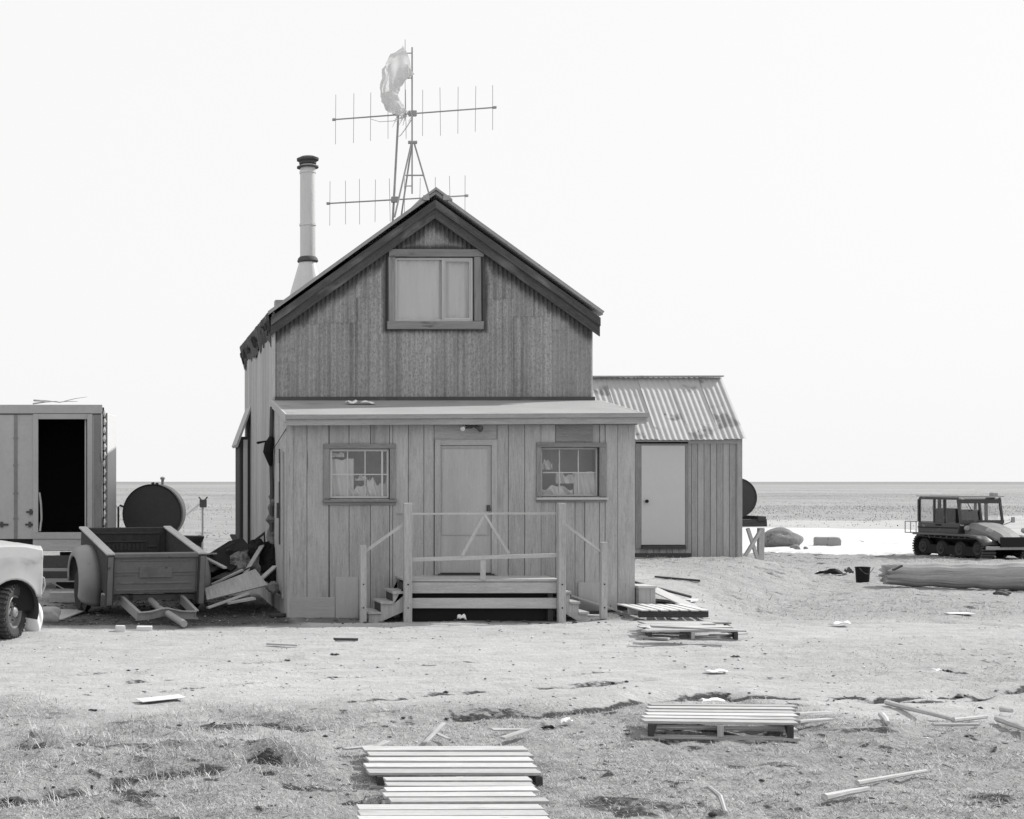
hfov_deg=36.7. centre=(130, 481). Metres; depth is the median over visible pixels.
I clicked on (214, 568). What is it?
board
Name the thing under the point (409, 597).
entry steps
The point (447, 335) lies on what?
house
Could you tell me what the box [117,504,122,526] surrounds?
pipe
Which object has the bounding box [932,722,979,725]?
pole
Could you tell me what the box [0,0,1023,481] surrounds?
sky
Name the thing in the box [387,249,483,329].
window
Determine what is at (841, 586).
rough grass
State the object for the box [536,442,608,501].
window
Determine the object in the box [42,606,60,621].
sack
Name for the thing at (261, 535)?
sheet
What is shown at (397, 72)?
windsock
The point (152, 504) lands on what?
fuel tank
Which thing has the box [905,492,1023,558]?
tracked vehicle
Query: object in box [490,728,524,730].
splinter
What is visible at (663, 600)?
plank
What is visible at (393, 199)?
yagi antenna
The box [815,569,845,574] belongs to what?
scrap
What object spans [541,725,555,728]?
scrap
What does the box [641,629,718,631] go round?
board
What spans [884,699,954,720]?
pole
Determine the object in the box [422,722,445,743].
splinter
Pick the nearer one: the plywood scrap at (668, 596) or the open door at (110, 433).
the plywood scrap at (668, 596)
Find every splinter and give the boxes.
[342,744,382,749]
[374,740,389,745]
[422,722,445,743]
[436,732,450,738]
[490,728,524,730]
[500,728,530,738]
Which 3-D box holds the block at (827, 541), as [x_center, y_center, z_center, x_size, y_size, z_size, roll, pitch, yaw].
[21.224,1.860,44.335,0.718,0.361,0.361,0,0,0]
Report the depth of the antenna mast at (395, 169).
25.48 m
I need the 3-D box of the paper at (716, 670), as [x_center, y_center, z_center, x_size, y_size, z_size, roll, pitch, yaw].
[6.057,1.954,15.041,0.254,0.034,0.110,0,0,-5]
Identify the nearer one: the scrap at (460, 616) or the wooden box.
the scrap at (460, 616)
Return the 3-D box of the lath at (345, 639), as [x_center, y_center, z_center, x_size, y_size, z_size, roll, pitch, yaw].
[2.679,1.965,18.140,0.328,0.048,0.062,0,0,-23]
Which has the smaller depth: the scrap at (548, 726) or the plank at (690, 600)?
the scrap at (548, 726)
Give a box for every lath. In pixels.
[266,643,297,645]
[333,638,357,640]
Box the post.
[186,497,207,549]
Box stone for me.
[790,544,799,549]
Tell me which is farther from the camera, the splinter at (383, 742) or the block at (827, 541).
the block at (827, 541)
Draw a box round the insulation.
[230,551,260,573]
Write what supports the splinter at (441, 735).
on the ground at (468, 654)
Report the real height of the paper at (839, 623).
0.067 m
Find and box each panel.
[59,609,85,619]
[205,569,266,600]
[211,561,253,585]
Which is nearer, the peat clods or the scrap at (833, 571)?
the peat clods
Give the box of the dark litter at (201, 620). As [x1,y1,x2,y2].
[43,595,636,625]
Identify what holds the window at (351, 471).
in the house
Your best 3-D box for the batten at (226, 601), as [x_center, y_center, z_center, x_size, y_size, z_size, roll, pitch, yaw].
[1.445,1.767,21.649,0.706,0.222,0.076,0,0,-26]
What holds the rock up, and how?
on the ground at (468, 654)
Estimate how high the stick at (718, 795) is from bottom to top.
0.084 m
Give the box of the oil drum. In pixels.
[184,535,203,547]
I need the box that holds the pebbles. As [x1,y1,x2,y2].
[0,571,1021,818]
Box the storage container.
[0,405,115,589]
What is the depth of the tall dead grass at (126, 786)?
10.36 m
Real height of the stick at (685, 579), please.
0.085 m
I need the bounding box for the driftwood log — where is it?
[878,562,1023,590]
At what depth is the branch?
27.30 m
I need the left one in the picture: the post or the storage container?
the storage container
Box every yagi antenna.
[326,176,467,225]
[332,85,496,143]
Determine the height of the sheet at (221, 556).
0.461 m
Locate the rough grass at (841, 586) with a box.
[637,550,1023,620]
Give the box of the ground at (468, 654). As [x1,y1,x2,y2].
[0,482,1023,818]
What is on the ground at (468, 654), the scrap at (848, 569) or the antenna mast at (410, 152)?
the scrap at (848, 569)
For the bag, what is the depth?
21.85 m
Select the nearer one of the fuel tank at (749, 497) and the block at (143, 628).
the block at (143, 628)
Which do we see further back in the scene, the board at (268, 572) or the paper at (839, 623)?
the board at (268, 572)
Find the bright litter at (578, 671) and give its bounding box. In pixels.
[11,564,1022,797]
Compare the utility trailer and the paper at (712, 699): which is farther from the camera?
the utility trailer
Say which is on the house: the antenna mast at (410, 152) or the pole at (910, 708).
the antenna mast at (410, 152)
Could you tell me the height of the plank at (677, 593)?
0.260 m
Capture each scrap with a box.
[457,614,466,619]
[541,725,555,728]
[655,587,698,606]
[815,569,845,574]
[844,567,853,572]
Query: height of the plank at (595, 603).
0.309 m
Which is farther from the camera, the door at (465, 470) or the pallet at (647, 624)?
the door at (465, 470)
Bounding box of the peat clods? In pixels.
[2,644,1016,818]
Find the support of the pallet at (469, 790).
on the ground at (468, 654)
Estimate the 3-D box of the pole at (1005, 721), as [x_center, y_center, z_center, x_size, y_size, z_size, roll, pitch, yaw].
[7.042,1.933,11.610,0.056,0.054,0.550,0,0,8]
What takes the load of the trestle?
on the ground at (468, 654)
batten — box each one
[206,592,248,608]
[207,557,226,568]
[210,569,243,584]
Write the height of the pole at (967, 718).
0.040 m
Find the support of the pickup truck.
on the ground at (468, 654)
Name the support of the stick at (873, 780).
on the ground at (468, 654)
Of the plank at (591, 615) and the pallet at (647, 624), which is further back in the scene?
the plank at (591, 615)
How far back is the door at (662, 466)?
29.37 m
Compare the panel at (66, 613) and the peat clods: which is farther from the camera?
the panel at (66, 613)
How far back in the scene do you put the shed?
29.40 m
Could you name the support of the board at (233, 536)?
on the scrap
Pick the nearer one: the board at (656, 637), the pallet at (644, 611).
the board at (656, 637)
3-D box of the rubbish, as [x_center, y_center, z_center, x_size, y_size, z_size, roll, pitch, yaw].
[1.605,1.437,23.682,0.930,0.692,0.856,0,0,0]
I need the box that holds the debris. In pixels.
[993,589,1010,595]
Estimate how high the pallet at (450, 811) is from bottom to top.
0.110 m
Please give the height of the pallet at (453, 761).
0.108 m
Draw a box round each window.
[323,444,396,504]
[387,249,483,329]
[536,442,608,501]
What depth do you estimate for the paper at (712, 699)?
13.43 m
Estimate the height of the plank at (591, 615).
0.057 m
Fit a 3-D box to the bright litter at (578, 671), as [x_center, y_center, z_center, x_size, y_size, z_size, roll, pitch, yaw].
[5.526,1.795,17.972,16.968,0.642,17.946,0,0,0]
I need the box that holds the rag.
[345,400,373,403]
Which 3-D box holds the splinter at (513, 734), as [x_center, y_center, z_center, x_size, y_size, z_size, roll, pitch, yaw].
[2.954,1.936,11.170,0.308,0.049,0.053,0,0,-36]
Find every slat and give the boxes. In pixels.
[796,711,832,715]
[798,718,833,722]
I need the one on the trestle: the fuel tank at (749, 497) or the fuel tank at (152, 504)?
the fuel tank at (749, 497)
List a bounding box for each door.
[104,413,115,526]
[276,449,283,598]
[441,446,490,572]
[641,445,684,544]
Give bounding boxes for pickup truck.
[0,540,45,638]
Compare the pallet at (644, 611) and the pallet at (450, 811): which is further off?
the pallet at (644, 611)
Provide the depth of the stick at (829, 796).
9.03 m
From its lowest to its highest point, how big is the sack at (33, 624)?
0.579 m
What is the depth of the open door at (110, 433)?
27.29 m
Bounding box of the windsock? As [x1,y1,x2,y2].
[380,46,413,136]
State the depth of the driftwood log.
26.96 m
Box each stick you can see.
[654,576,699,581]
[703,785,726,813]
[821,786,869,800]
[855,769,926,785]
[878,712,889,724]
[999,706,1012,712]
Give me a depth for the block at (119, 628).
19.32 m
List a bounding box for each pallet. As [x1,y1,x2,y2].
[356,804,549,818]
[362,746,542,788]
[381,776,549,803]
[617,603,709,618]
[637,621,745,640]
[640,703,800,740]
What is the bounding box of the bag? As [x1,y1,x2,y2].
[265,581,278,594]
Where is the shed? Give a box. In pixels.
[593,375,745,557]
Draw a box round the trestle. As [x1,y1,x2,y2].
[742,515,766,559]
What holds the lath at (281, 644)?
on the ground at (468, 654)
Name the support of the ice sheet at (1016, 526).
on the ground at (468, 654)
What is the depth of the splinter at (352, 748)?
10.53 m
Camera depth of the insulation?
23.01 m
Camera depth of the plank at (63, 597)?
23.82 m
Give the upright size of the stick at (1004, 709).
0.054 m
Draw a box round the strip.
[243,545,263,572]
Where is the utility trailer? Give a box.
[67,526,210,626]
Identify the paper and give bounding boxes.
[559,717,572,724]
[699,698,728,701]
[705,669,727,672]
[830,621,850,624]
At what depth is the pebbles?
12.09 m
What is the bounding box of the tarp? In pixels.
[248,538,275,582]
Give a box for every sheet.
[136,694,186,701]
[206,538,247,571]
[254,532,265,541]
[742,516,1023,534]
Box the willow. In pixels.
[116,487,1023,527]
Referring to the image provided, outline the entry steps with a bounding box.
[359,503,606,622]
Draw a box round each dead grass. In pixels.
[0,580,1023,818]
[0,691,397,818]
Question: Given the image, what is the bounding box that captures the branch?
[33,397,83,403]
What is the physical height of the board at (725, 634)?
0.024 m
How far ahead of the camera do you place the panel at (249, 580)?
21.96 m
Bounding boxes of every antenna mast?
[392,116,399,220]
[394,47,428,216]
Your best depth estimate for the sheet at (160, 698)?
13.12 m
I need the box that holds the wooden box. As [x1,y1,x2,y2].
[635,584,656,604]
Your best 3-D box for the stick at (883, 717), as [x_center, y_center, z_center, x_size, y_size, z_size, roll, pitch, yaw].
[6.196,1.946,11.949,0.054,0.052,0.445,0,0,20]
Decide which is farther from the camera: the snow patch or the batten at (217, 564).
the snow patch
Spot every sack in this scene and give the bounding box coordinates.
[24,604,42,630]
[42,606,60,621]
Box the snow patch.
[742,527,937,554]
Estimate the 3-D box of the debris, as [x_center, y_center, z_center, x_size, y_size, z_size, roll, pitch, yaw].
[15.329,1.960,25.593,0.286,0.132,0.214,0,0,-26]
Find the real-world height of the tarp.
0.713 m
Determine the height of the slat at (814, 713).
0.089 m
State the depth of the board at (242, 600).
21.59 m
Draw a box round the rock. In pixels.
[764,527,803,546]
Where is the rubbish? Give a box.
[208,549,244,577]
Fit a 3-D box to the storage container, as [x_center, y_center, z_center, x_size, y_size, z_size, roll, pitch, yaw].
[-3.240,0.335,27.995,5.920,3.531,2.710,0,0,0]
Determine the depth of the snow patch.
46.77 m
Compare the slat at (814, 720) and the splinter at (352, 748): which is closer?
the splinter at (352, 748)
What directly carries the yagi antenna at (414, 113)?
attached to the antenna mast at (410, 152)
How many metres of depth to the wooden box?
21.31 m
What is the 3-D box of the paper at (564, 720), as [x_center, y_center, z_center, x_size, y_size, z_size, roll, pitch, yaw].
[3.544,1.950,11.840,0.132,0.054,0.064,0,0,-24]
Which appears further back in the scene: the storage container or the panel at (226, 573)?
the storage container
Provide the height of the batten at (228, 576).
0.226 m
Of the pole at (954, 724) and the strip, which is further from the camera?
the strip
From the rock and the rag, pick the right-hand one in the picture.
the rock
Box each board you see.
[210,550,247,572]
[226,597,255,603]
[230,534,237,539]
[261,565,275,578]
[639,635,670,639]
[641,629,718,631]
[650,625,737,630]
[708,632,747,636]
[946,612,974,613]
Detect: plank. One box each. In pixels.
[49,592,74,602]
[268,613,285,616]
[566,614,598,616]
[570,594,619,611]
[635,581,691,597]
[655,598,673,602]
[684,599,697,601]
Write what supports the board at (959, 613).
on the ground at (468, 654)
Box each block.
[115,625,124,631]
[136,626,151,630]
[813,537,840,545]
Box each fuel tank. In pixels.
[122,477,185,530]
[742,479,756,516]
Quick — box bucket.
[855,567,872,582]
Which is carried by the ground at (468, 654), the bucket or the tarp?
the bucket
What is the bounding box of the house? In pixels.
[232,155,649,617]
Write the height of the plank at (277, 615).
0.044 m
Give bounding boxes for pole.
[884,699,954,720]
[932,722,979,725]
[951,715,987,722]
[994,715,1023,730]
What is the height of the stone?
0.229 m
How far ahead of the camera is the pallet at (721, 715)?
11.39 m

